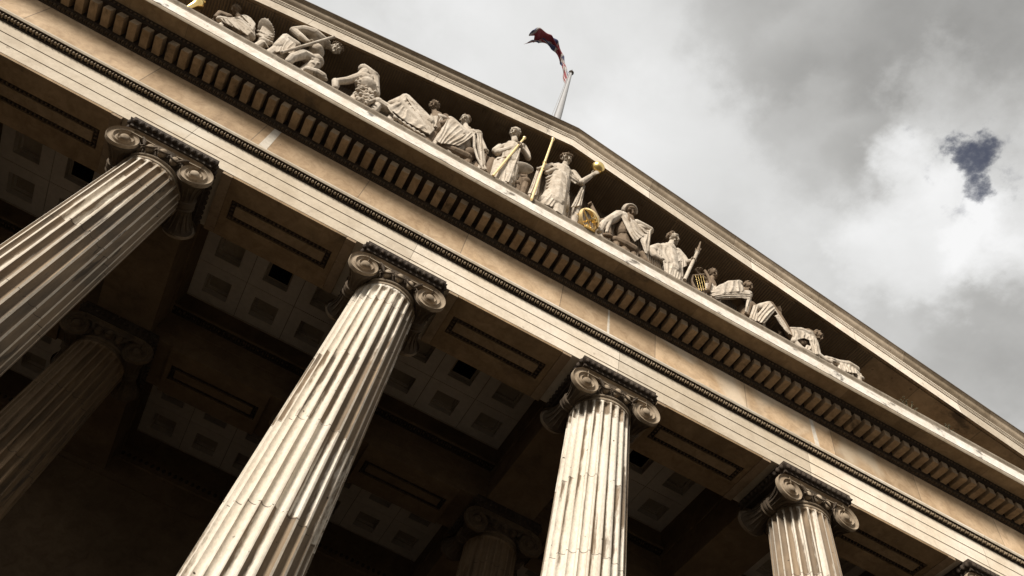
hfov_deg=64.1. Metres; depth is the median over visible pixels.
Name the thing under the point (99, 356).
fluted column
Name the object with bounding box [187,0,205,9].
vessel
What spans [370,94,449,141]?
statue
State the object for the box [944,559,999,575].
fluted column
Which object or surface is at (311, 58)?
statue
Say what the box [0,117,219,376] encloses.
fluted column
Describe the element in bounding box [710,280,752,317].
statue
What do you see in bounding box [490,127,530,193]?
statue
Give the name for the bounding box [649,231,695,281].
statue
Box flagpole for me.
[552,70,573,118]
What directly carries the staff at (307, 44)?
attached to the statue at (311, 58)
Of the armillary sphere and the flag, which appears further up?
the flag
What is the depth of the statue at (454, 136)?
17.46 m
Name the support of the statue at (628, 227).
on the portico
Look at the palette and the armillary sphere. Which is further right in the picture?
the armillary sphere
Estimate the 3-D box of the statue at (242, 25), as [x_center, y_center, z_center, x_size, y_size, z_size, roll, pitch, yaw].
[-5.545,-5.300,16.769,1.416,1.790,0.488,28,-57,-8]
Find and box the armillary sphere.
[577,207,598,232]
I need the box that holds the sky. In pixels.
[306,0,1023,432]
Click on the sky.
(872, 151)
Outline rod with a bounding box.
[492,136,525,176]
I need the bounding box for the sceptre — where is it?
[530,137,554,200]
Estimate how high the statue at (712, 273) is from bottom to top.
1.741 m
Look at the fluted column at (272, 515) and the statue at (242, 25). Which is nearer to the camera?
the fluted column at (272, 515)
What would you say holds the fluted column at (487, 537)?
on the portico steps
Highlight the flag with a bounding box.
[526,27,567,82]
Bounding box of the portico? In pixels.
[0,0,1023,575]
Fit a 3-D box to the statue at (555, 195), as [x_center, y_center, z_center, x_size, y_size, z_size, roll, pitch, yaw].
[1.116,-2.258,18.375,1.458,3.338,0.606,28,-57,-8]
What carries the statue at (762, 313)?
on the portico
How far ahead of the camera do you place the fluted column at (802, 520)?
15.17 m
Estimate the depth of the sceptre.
17.98 m
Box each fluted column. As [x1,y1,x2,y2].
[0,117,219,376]
[0,300,159,520]
[176,241,447,575]
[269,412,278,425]
[441,494,542,575]
[540,355,659,575]
[738,461,858,575]
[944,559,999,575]
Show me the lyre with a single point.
(706, 290)
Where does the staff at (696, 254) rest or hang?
attached to the statue at (671, 258)
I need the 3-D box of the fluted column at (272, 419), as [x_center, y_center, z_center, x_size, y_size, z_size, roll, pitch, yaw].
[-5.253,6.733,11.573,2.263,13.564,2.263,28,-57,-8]
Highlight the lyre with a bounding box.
[690,270,711,292]
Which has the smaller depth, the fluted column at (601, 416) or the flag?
the fluted column at (601, 416)
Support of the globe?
on the statue at (555, 195)
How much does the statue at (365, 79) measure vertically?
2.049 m
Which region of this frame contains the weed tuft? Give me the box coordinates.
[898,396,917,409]
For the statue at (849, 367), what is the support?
on the portico
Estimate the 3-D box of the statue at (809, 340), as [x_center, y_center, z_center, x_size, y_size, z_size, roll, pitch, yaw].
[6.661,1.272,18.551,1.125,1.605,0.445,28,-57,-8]
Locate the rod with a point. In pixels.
(506, 159)
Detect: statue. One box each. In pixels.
[212,3,274,47]
[267,25,343,80]
[332,64,379,106]
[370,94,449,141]
[433,113,494,173]
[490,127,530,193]
[528,152,598,222]
[588,202,653,262]
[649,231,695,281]
[693,267,717,298]
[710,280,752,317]
[749,301,791,340]
[790,327,832,363]
[825,356,864,379]
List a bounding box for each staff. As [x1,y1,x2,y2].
[280,35,334,53]
[683,241,700,281]
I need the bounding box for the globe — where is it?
[591,161,604,175]
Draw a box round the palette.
[516,162,533,173]
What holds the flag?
attached to the flagpole
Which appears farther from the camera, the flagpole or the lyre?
the flagpole
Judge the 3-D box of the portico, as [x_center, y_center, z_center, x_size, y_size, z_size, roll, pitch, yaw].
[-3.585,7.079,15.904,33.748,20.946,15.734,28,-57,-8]

